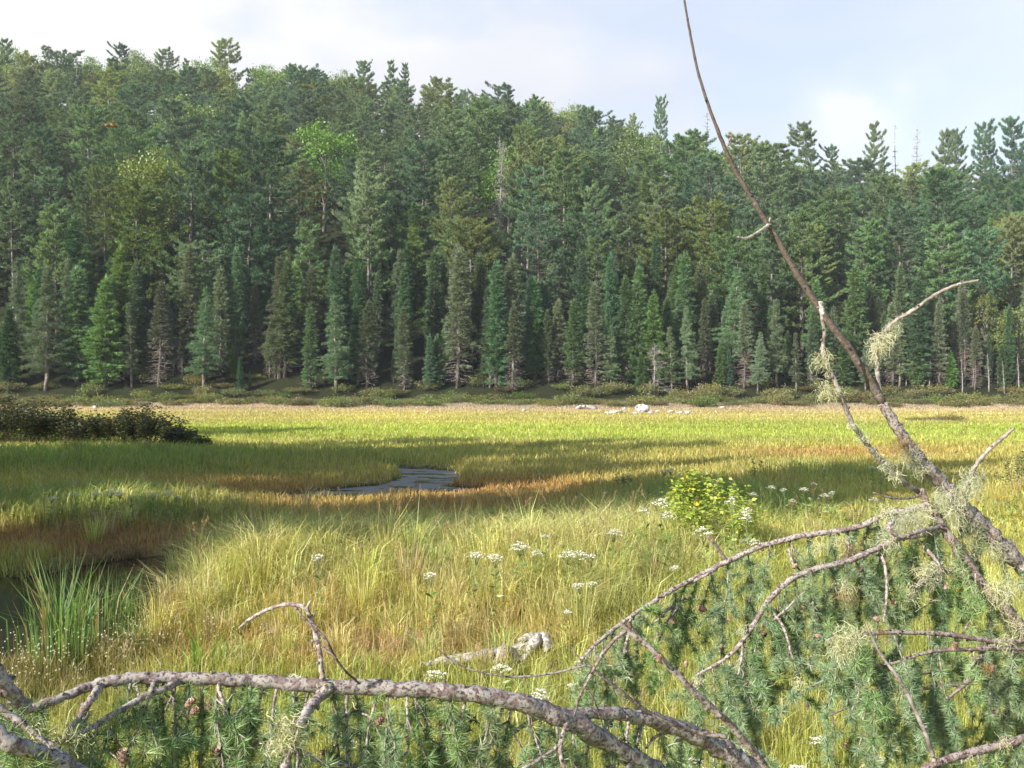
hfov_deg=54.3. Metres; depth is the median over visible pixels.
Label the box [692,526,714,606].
aster plant
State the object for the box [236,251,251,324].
fir tree
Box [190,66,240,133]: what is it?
broadleaf tree
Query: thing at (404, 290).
spruce tree
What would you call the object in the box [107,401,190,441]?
gale shrub
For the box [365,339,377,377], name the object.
fir tree
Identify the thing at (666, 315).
spruce tree
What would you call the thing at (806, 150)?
pine tree
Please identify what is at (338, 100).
pine tree
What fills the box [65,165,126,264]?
pine tree
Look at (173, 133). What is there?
pine tree
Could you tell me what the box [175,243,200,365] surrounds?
spruce tree
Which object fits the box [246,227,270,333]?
spruce tree
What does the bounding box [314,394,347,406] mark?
shore shrub
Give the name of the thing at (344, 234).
pine tree
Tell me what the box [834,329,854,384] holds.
fir tree
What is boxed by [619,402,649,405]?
shore shrub
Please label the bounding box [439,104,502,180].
broadleaf tree
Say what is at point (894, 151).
dead tree
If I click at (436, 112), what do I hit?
pine tree
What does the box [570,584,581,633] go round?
aster plant
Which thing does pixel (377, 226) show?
pine tree
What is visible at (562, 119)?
broadleaf tree
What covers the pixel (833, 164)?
pine tree
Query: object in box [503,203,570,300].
pine tree
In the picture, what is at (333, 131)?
pine tree
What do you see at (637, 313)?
fir tree
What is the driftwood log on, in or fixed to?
on the ground at (540, 387)
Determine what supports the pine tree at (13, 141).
on the ground at (540, 387)
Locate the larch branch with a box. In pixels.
[0,600,769,767]
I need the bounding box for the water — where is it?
[0,467,476,661]
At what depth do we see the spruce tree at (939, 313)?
98.28 m
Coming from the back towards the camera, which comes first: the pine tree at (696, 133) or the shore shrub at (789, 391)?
the pine tree at (696, 133)
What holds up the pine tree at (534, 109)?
on the ground at (540, 387)
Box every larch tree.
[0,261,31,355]
[19,265,75,390]
[20,260,34,322]
[54,257,86,366]
[118,303,141,387]
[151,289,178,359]
[184,287,226,386]
[256,255,297,378]
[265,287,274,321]
[314,294,354,392]
[381,262,400,360]
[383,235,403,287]
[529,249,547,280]
[533,282,557,371]
[601,324,620,383]
[661,327,682,390]
[674,307,700,390]
[709,265,757,380]
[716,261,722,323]
[745,332,771,393]
[763,299,791,387]
[788,333,805,390]
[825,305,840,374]
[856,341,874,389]
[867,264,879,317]
[891,314,910,386]
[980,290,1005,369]
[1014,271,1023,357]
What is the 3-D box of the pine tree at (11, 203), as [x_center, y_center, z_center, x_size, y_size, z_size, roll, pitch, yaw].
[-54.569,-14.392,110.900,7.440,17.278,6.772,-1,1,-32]
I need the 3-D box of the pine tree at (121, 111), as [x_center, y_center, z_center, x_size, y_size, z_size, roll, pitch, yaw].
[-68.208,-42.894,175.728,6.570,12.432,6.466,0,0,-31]
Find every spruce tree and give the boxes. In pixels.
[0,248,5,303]
[1,249,11,303]
[28,262,45,353]
[28,301,43,377]
[40,301,53,372]
[48,228,60,320]
[56,214,84,328]
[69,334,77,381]
[79,237,98,315]
[95,248,105,294]
[102,258,112,347]
[107,278,120,369]
[122,260,150,378]
[124,232,134,281]
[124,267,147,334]
[145,280,175,387]
[169,290,192,366]
[170,350,175,374]
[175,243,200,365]
[176,331,188,374]
[191,230,202,322]
[205,264,232,375]
[209,282,222,343]
[221,254,235,321]
[224,310,236,369]
[227,245,249,369]
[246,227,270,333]
[246,283,264,364]
[263,322,275,377]
[266,257,302,377]
[271,341,278,378]
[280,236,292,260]
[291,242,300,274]
[297,263,322,373]
[299,303,319,390]
[301,236,313,291]
[317,267,329,343]
[342,259,351,329]
[347,261,368,384]
[352,300,380,387]
[371,270,384,361]
[391,248,416,339]
[391,348,396,382]
[392,306,414,389]
[393,262,414,380]
[421,246,445,358]
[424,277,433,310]
[432,251,455,337]
[441,247,481,388]
[443,243,473,368]
[468,252,487,358]
[477,286,490,361]
[479,346,487,387]
[481,296,498,387]
[483,257,509,390]
[489,218,506,276]
[491,253,502,293]
[498,253,528,379]
[502,303,522,392]
[508,260,524,334]
[541,309,556,383]
[547,219,570,310]
[549,297,567,380]
[550,340,559,379]
[561,298,585,385]
[575,336,583,371]
[576,275,594,365]
[581,281,611,388]
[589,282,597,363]
[603,301,613,369]
[612,346,618,385]
[614,275,638,383]
[634,256,646,296]
[646,232,663,334]
[659,295,675,379]
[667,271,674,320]
[671,251,698,373]
[690,260,709,363]
[691,339,699,382]
[696,298,715,376]
[700,291,720,371]
[718,248,737,327]
[719,305,731,372]
[734,298,755,388]
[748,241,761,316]
[752,258,772,367]
[765,305,780,375]
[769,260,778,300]
[781,288,795,351]
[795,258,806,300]
[803,308,820,388]
[820,236,841,314]
[840,300,851,337]
[863,296,880,369]
[870,296,884,346]
[879,310,891,380]
[880,302,908,385]
[888,262,910,345]
[914,267,927,304]
[920,289,943,378]
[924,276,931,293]
[930,300,949,385]
[934,265,950,345]
[948,312,968,382]
[951,279,971,370]
[955,288,972,383]
[966,325,984,389]
[976,272,998,360]
[984,332,993,376]
[1002,304,1017,387]
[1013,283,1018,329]
[1017,287,1023,364]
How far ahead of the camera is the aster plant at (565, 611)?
7.78 m
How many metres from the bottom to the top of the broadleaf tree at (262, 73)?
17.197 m
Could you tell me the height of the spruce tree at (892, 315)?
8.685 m
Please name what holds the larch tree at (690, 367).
on the ground at (540, 387)
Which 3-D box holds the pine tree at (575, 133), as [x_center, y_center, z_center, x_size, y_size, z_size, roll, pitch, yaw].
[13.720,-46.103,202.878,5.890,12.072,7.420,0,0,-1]
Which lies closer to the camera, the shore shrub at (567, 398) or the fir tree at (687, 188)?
the shore shrub at (567, 398)
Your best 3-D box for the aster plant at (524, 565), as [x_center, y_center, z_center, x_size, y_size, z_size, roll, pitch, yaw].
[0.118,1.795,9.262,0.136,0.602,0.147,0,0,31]
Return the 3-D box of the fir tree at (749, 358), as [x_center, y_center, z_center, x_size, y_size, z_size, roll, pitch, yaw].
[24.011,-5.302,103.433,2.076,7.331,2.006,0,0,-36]
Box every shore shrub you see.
[0,380,26,390]
[0,390,22,402]
[7,397,34,405]
[23,394,53,400]
[30,383,58,388]
[36,396,71,406]
[37,393,64,397]
[40,399,73,405]
[60,392,93,405]
[75,379,104,396]
[77,401,101,405]
[83,394,126,403]
[89,399,125,407]
[104,398,134,404]
[123,401,152,405]
[130,389,151,398]
[134,370,164,382]
[137,396,171,401]
[155,391,182,399]
[156,395,186,405]
[157,382,188,388]
[181,394,201,397]
[182,373,208,384]
[182,397,213,403]
[191,382,212,395]
[194,390,217,399]
[202,391,224,401]
[208,380,236,387]
[214,397,241,404]
[218,386,251,395]
[223,398,252,404]
[227,373,247,378]
[233,396,265,402]
[244,374,265,378]
[252,389,279,395]
[259,394,284,401]
[261,397,296,404]
[265,391,293,397]
[283,394,310,405]
[284,386,302,391]
[287,387,318,392]
[295,398,316,404]
[299,380,323,385]
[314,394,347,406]
[330,383,354,391]
[331,396,362,407]
[339,395,369,404]
[357,392,383,405]
[359,387,388,396]
[368,388,401,398]
[380,395,400,406]
[385,386,408,394]
[396,398,416,404]
[409,402,442,405]
[412,377,439,390]
[414,393,441,399]
[414,395,449,405]
[431,393,450,399]
[435,393,470,401]
[438,396,458,402]
[442,389,466,397]
[459,394,493,402]
[460,371,488,387]
[471,375,493,383]
[471,399,496,404]
[481,391,504,400]
[488,399,513,403]
[491,383,518,390]
[504,398,535,405]
[506,375,532,388]
[506,391,537,398]
[522,398,548,403]
[527,397,550,401]
[531,400,569,405]
[549,383,573,388]
[551,399,574,404]
[552,391,583,404]
[567,393,596,403]
[569,385,596,396]
[579,398,609,404]
[588,386,609,395]
[594,381,635,392]
[598,381,624,393]
[603,400,633,406]
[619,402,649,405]
[623,394,662,404]
[631,394,668,398]
[635,378,662,395]
[646,399,670,405]
[657,396,690,401]
[663,397,693,403]
[667,385,696,398]
[676,390,698,402]
[684,394,719,406]
[687,381,715,397]
[688,394,722,406]
[690,391,725,400]
[704,377,721,395]
[719,385,745,395]
[719,395,735,401]
[720,399,753,405]
[743,396,768,403]
[750,376,773,388]
[755,387,782,396]
[757,390,795,399]
[763,391,793,405]
[771,385,798,396]
[787,400,814,405]
[797,385,815,389]
[798,394,818,398]
[799,393,826,402]
[803,377,824,388]
[815,393,838,401]
[817,380,833,387]
[835,391,872,401]
[836,386,861,393]
[836,391,861,402]
[844,389,871,402]
[861,397,876,404]
[868,397,896,401]
[873,400,904,406]
[882,383,899,393]
[885,390,916,398]
[890,397,912,402]
[901,415,924,421]
[904,386,931,396]
[904,397,928,403]
[911,384,957,394]
[918,391,949,404]
[929,414,948,420]
[933,398,969,406]
[937,411,965,420]
[945,391,986,399]
[949,393,975,399]
[949,397,972,407]
[959,396,988,405]
[962,390,995,401]
[970,396,996,405]
[988,394,1010,400]
[993,396,1023,404]
[995,384,1022,392]
[1006,388,1023,399]
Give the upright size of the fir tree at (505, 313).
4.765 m
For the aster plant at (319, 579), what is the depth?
8.62 m
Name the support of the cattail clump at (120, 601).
on the ground at (540, 387)
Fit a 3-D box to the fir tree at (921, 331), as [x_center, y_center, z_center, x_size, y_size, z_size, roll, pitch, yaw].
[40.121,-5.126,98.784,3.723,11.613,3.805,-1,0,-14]
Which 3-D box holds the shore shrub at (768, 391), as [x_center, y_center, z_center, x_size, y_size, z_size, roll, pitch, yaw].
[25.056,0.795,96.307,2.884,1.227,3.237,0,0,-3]
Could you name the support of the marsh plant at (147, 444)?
on the ground at (540, 387)
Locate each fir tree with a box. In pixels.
[0,303,25,387]
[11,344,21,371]
[19,276,38,351]
[52,264,100,382]
[77,273,126,387]
[78,268,95,340]
[95,242,135,361]
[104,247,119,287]
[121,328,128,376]
[132,318,154,376]
[143,250,159,316]
[162,216,183,318]
[188,282,211,363]
[227,340,238,373]
[230,87,241,132]
[232,110,259,190]
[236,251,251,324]
[236,356,244,390]
[247,372,251,389]
[288,259,305,355]
[289,311,305,367]
[320,241,351,365]
[323,348,333,385]
[345,253,377,352]
[345,318,357,370]
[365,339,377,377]
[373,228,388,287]
[383,99,398,149]
[403,217,428,311]
[403,246,419,313]
[404,124,418,200]
[421,334,438,390]
[431,333,444,387]
[438,325,453,376]
[498,337,510,381]
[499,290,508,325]
[519,273,534,356]
[519,276,548,378]
[559,328,567,373]
[574,251,590,356]
[576,160,597,257]
[580,338,587,373]
[587,128,605,194]
[600,251,624,358]
[615,245,631,291]
[618,279,651,381]
[630,266,651,335]
[631,172,660,256]
[633,353,648,393]
[638,290,669,385]
[641,234,654,295]
[660,255,699,357]
[677,171,697,251]
[714,341,727,384]
[724,349,733,385]
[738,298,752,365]
[780,330,794,376]
[797,243,829,347]
[800,278,835,372]
[804,326,821,379]
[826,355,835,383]
[834,264,873,377]
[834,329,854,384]
[852,272,867,345]
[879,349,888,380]
[902,275,937,386]
[905,335,928,388]
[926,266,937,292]
[944,349,959,387]
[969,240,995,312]
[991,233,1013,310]
[994,343,1011,387]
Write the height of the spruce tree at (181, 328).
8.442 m
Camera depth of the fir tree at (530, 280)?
104.11 m
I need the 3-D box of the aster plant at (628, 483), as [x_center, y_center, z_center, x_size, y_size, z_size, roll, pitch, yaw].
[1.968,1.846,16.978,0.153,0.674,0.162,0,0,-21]
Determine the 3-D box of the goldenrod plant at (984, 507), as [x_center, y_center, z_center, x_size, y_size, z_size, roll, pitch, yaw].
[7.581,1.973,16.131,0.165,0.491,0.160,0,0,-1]
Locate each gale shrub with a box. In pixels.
[0,390,28,441]
[0,395,71,443]
[9,403,99,443]
[48,410,119,444]
[82,401,163,442]
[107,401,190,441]
[144,421,198,445]
[183,433,213,446]
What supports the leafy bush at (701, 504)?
on the ground at (540, 387)
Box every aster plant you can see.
[46,496,55,528]
[71,492,79,529]
[91,491,99,526]
[103,490,115,519]
[114,490,124,530]
[128,494,135,521]
[147,493,158,525]
[161,491,172,524]
[171,495,179,524]
[285,674,300,728]
[311,554,325,626]
[320,678,332,747]
[423,572,440,645]
[425,670,445,725]
[466,552,483,609]
[487,554,503,615]
[491,664,511,714]
[511,541,529,615]
[520,546,531,586]
[530,688,546,735]
[531,549,541,606]
[531,694,549,741]
[540,533,550,567]
[559,549,575,596]
[562,609,578,652]
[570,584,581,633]
[572,550,589,599]
[574,583,587,624]
[586,554,597,591]
[586,581,598,619]
[605,528,621,561]
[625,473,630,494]
[638,507,651,584]
[652,498,669,567]
[660,512,675,581]
[667,565,681,589]
[683,758,703,767]
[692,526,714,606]
[724,496,738,563]
[737,507,753,579]
[739,512,755,576]
[740,538,755,574]
[748,539,761,573]
[765,486,775,511]
[781,488,786,513]
[788,499,796,526]
[789,764,805,767]
[798,487,809,516]
[808,735,823,767]
[819,493,829,517]
[829,491,836,520]
[868,497,877,532]
[869,466,874,490]
[877,466,881,491]
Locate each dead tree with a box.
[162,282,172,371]
[488,136,506,223]
[489,144,508,239]
[644,344,674,394]
[704,110,710,159]
[891,126,897,174]
[910,127,922,161]
[959,358,964,392]
[985,355,989,391]
[1001,361,1004,393]
[1016,354,1020,387]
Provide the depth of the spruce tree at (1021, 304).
104.84 m
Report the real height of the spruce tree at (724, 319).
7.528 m
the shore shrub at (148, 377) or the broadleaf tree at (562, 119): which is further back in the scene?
the broadleaf tree at (562, 119)
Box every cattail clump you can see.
[0,581,109,657]
[4,548,118,677]
[49,558,154,645]
[78,562,198,624]
[179,610,236,671]
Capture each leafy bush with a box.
[657,465,772,544]
[802,497,830,519]
[991,451,1023,495]
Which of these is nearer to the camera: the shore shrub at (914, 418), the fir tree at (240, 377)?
the shore shrub at (914, 418)
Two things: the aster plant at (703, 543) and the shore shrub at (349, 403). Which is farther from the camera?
the shore shrub at (349, 403)
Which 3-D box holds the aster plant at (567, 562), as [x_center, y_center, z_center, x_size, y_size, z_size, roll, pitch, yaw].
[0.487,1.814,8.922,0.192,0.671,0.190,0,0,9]
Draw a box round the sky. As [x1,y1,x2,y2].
[0,0,1023,232]
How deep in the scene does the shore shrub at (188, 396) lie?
95.39 m
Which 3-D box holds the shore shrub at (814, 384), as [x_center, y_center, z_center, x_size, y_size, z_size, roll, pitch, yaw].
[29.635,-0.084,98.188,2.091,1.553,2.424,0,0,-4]
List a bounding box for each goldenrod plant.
[772,524,781,561]
[976,491,987,515]
[992,495,1002,520]
[1001,497,1012,525]
[1006,488,1015,517]
[1009,517,1017,543]
[1013,486,1021,517]
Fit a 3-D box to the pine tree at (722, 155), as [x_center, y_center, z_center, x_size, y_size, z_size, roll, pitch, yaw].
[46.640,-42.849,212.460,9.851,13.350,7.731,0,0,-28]
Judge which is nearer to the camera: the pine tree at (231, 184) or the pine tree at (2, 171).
the pine tree at (231, 184)
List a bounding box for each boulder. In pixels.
[576,405,597,409]
[605,410,622,413]
[635,404,649,411]
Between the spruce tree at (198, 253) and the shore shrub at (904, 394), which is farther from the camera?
the spruce tree at (198, 253)
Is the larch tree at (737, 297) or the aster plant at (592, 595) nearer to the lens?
the aster plant at (592, 595)
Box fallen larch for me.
[558,0,1023,767]
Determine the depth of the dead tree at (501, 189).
137.96 m
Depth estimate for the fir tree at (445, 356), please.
99.89 m
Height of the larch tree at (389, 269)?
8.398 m
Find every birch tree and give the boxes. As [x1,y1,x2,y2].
[104,221,167,296]
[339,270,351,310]
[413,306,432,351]
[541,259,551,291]
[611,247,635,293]
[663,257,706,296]
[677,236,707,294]
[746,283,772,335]
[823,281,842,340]
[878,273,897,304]
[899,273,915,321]
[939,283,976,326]
[968,292,1005,368]
[986,306,1023,382]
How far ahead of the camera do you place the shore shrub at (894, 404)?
88.92 m
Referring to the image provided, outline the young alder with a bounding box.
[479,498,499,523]
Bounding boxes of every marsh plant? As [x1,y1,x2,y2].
[34,435,45,448]
[61,438,74,448]
[72,436,87,449]
[127,437,141,444]
[140,437,153,448]
[154,442,171,453]
[614,476,632,490]
[750,459,762,475]
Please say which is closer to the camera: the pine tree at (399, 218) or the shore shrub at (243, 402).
the shore shrub at (243, 402)
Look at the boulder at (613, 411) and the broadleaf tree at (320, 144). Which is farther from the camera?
the broadleaf tree at (320, 144)
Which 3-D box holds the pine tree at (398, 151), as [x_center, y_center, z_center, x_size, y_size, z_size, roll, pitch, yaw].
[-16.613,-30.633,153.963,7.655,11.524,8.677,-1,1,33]
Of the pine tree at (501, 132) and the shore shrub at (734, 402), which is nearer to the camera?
the shore shrub at (734, 402)
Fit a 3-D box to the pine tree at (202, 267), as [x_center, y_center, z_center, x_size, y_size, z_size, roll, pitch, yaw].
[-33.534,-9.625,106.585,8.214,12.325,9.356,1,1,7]
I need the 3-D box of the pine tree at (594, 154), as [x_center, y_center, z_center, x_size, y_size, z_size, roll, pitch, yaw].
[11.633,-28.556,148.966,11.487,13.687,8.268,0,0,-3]
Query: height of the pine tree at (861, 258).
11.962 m
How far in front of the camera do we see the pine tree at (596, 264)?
108.12 m
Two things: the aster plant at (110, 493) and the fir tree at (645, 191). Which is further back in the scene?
the fir tree at (645, 191)
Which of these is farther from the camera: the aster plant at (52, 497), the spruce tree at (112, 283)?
the spruce tree at (112, 283)
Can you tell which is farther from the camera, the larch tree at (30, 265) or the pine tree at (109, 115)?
the pine tree at (109, 115)
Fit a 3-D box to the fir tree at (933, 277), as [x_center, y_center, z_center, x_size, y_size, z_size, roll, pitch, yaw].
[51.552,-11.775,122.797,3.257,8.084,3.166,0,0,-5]
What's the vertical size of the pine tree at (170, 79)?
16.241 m
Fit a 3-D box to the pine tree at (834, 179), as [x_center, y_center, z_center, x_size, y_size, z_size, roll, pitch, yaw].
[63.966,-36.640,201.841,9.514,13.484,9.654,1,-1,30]
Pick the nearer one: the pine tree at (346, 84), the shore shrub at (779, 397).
the shore shrub at (779, 397)
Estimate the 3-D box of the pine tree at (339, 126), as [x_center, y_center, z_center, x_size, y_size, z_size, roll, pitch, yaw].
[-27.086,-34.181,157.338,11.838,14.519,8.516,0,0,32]
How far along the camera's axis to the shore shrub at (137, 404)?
90.40 m
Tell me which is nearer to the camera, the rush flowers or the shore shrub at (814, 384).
the rush flowers
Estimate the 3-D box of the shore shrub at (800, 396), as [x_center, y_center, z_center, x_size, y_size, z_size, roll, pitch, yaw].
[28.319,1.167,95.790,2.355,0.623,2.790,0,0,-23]
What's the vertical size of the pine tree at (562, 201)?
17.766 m
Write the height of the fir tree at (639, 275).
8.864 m
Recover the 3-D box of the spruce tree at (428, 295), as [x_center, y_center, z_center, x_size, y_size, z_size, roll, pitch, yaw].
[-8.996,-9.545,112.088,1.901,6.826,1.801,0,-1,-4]
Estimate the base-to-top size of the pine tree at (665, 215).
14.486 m
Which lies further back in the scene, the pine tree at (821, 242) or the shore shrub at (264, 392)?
the pine tree at (821, 242)
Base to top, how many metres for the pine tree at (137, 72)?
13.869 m
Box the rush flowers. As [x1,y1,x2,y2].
[0,603,309,714]
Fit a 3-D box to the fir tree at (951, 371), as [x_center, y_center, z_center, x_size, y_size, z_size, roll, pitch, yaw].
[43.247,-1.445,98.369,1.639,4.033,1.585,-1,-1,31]
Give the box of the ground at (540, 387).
[0,115,1023,767]
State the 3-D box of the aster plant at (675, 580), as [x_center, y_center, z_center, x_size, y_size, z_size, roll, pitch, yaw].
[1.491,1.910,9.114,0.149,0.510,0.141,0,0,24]
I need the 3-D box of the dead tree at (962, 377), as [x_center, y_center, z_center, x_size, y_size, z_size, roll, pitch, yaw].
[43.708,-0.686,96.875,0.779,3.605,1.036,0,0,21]
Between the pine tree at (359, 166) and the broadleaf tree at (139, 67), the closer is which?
the pine tree at (359, 166)
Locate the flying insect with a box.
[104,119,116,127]
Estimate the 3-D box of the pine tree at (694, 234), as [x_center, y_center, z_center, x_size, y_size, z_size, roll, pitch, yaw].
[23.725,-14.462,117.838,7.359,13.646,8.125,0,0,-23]
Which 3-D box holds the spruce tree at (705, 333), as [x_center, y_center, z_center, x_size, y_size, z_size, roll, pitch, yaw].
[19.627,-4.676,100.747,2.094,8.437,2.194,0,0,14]
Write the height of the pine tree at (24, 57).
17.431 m
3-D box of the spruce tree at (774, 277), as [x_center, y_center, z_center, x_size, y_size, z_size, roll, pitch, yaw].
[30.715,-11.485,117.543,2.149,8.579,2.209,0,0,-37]
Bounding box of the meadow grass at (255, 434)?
[0,401,1023,497]
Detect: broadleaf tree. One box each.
[0,45,30,104]
[0,64,19,99]
[13,54,60,92]
[64,56,106,105]
[96,145,195,250]
[99,60,133,100]
[119,50,163,101]
[120,47,158,84]
[151,91,222,160]
[167,58,211,102]
[185,56,236,86]
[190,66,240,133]
[241,64,293,110]
[244,74,284,120]
[251,63,287,99]
[278,65,310,93]
[284,118,367,233]
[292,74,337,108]
[321,69,357,87]
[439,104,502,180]
[465,138,550,237]
[537,101,560,128]
[554,99,581,146]
[554,103,592,127]
[554,112,580,147]
[597,116,670,211]
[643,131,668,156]
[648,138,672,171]
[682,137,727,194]
[781,155,824,230]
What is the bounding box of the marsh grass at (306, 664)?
[0,470,1023,767]
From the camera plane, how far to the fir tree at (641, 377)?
96.83 m
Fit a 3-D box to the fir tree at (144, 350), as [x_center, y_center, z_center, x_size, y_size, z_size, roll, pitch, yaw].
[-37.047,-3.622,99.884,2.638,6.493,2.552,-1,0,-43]
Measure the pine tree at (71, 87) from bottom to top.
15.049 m
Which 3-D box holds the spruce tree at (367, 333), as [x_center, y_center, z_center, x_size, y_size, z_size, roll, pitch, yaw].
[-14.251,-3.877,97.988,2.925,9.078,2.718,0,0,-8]
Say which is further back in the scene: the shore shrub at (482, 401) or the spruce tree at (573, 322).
the spruce tree at (573, 322)
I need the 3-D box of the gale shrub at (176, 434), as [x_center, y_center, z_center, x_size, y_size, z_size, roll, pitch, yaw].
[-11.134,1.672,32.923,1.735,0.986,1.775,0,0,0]
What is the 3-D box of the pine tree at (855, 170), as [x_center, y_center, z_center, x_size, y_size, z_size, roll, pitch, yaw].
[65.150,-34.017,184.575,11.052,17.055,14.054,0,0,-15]
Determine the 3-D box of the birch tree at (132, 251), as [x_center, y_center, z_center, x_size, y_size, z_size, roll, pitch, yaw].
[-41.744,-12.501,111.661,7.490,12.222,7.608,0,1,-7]
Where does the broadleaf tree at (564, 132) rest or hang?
on the ground at (540, 387)
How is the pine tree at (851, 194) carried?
on the ground at (540, 387)
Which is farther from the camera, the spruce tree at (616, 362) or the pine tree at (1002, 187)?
the pine tree at (1002, 187)
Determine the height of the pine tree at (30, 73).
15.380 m
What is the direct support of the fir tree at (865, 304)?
on the ground at (540, 387)
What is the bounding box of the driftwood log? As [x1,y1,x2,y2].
[424,631,552,668]
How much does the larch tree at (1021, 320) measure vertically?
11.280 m
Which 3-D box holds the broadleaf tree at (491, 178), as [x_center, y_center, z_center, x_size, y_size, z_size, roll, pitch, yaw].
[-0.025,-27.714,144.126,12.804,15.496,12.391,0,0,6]
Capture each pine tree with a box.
[0,38,14,87]
[0,62,12,96]
[0,85,41,128]
[0,87,65,144]
[0,93,10,109]
[0,96,47,189]
[0,102,33,170]
[0,112,38,201]
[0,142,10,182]
[0,155,24,232]
[0,176,56,318]
[0,181,65,300]
[0,205,24,288]
[6,68,48,124]
[8,50,54,105]
[13,136,67,245]
[15,121,69,227]
[17,202,85,338]
[20,45,97,103]
[22,162,84,256]
[33,95,69,166]
[37,100,88,193]
[39,68,72,120]
[42,91,68,138]
[48,234,108,325]
[53,88,101,174]
[58,71,85,126]
[58,168,119,250]
[62,103,117,207]
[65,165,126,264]
[75,70,103,126]
[79,106,123,199]
[79,122,181,188]
[84,67,143,142]
[100,57,127,120]
[100,159,131,239]
[100,176,197,304]
[105,81,158,143]
[105,186,168,321]
[106,40,130,80]
[106,116,136,176]
[111,110,154,195]
[113,105,141,142]
[126,72,149,129]
[127,71,152,117]
[131,68,174,128]
[142,84,204,157]
[145,96,213,182]
[147,235,244,313]
[151,46,179,109]
[152,75,182,140]
[158,137,229,241]
[162,143,231,323]
[175,66,228,124]
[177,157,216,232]
[182,148,258,266]
[185,167,238,278]
[186,96,222,156]
[187,186,286,333]
[189,115,241,202]
[192,67,226,121]
[193,151,248,262]
[198,92,236,156]
[203,127,276,220]
[210,37,247,114]
[215,97,256,152]
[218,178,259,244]
[227,217,296,327]
[229,82,285,153]
[233,104,298,203]
[236,134,318,314]
[240,67,258,98]
[240,94,270,134]
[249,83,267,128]
[255,96,285,136]
[268,165,331,246]
[275,63,325,125]
[275,80,333,147]
[275,87,319,150]
[276,103,332,187]
[276,144,330,234]
[281,132,309,201]
[284,219,331,341]
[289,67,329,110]
[291,63,342,123]
[300,95,362,156]
[313,118,358,210]
[317,152,390,236]
[319,128,355,217]
[323,87,356,147]
[330,170,392,301]
[331,79,343,123]
[333,74,367,126]
[336,151,390,254]
[340,207,394,284]
[341,188,405,301]
[342,78,386,152]
[342,131,408,230]
[346,104,387,158]
[349,94,385,157]
[355,59,384,117]
[373,207,415,285]
[375,131,448,270]
[376,130,426,208]
[377,81,395,128]
[379,84,409,137]
[382,78,417,138]
[383,59,398,108]
[385,201,448,310]
[386,100,442,157]
[386,147,421,210]
[396,115,423,162]
[399,61,411,114]
[417,104,452,171]
[419,76,446,106]
[419,76,457,161]
[420,153,474,249]
[424,105,478,196]
[424,128,484,217]
[425,219,499,327]
[429,174,471,245]
[442,215,504,347]
[452,96,511,198]
[452,139,496,219]
[453,92,467,132]
[456,89,494,128]
[458,100,495,155]
[459,89,469,110]
[482,81,514,140]
[485,95,510,110]
[491,121,534,165]
[493,101,537,185]
[493,103,528,141]
[494,169,548,279]
[502,164,553,306]
[503,135,570,266]
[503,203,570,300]
[510,123,541,176]
[520,93,559,165]
[522,104,544,136]
[531,149,601,281]
[534,115,571,173]
[535,206,626,305]
[536,107,559,134]
[542,146,601,226]
[544,134,577,196]
[565,104,609,153]
[566,109,624,165]
[567,127,581,155]
[569,142,626,198]
[569,235,620,334]
[570,148,629,222]
[576,181,630,280]
[583,136,622,183]
[601,116,629,161]
[601,194,651,284]
[605,126,622,170]
[615,150,670,224]
[616,132,657,178]
[617,206,687,329]
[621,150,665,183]
[621,174,680,249]
[622,166,648,213]
[623,139,671,181]
[625,112,642,141]
[639,180,694,302]
[651,94,668,157]
[661,133,709,221]
[664,128,716,206]
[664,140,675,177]
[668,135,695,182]
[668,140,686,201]
[668,160,739,252]
[673,204,735,317]
[674,152,730,240]
[674,191,737,320]
[690,224,792,329]
[705,174,772,263]
[707,229,801,357]
[710,152,738,201]
[719,130,763,218]
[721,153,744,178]
[724,138,779,208]
[725,212,756,276]
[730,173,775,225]
[733,143,799,256]
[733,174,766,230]
[746,143,796,207]
[761,189,798,266]
[767,142,806,225]
[768,209,846,359]
[778,170,834,235]
[778,199,845,286]
[784,120,827,190]
[786,169,813,215]
[789,224,836,291]
[793,175,821,225]
[796,182,835,235]
[808,187,862,293]
[816,143,843,175]
[817,157,868,192]
[817,170,843,219]
[819,169,847,219]
[821,187,863,273]
[830,156,896,244]
[836,217,888,300]
[837,217,892,325]
[838,182,871,263]
[839,184,868,219]
[842,228,882,314]
[855,171,904,224]
[855,174,905,272]
[862,120,888,181]
[866,167,893,231]
[876,171,923,263]
[876,200,939,324]
[876,214,922,289]
[878,183,910,273]
[896,159,946,256]
[904,165,1017,276]
[905,220,979,357]
[913,168,987,248]
[915,200,968,310]
[923,200,973,284]
[927,226,1018,360]
[931,128,959,172]
[933,163,958,199]
[944,125,980,195]
[946,179,985,222]
[949,172,987,224]
[950,221,998,271]
[967,168,1007,222]
[967,212,1023,314]
[968,118,999,195]
[973,190,1013,237]
[974,159,1000,189]
[974,177,1023,246]
[981,175,1023,221]
[982,211,1023,324]
[987,212,1023,340]
[994,115,1023,188]
[1008,152,1023,180]
[1010,189,1023,259]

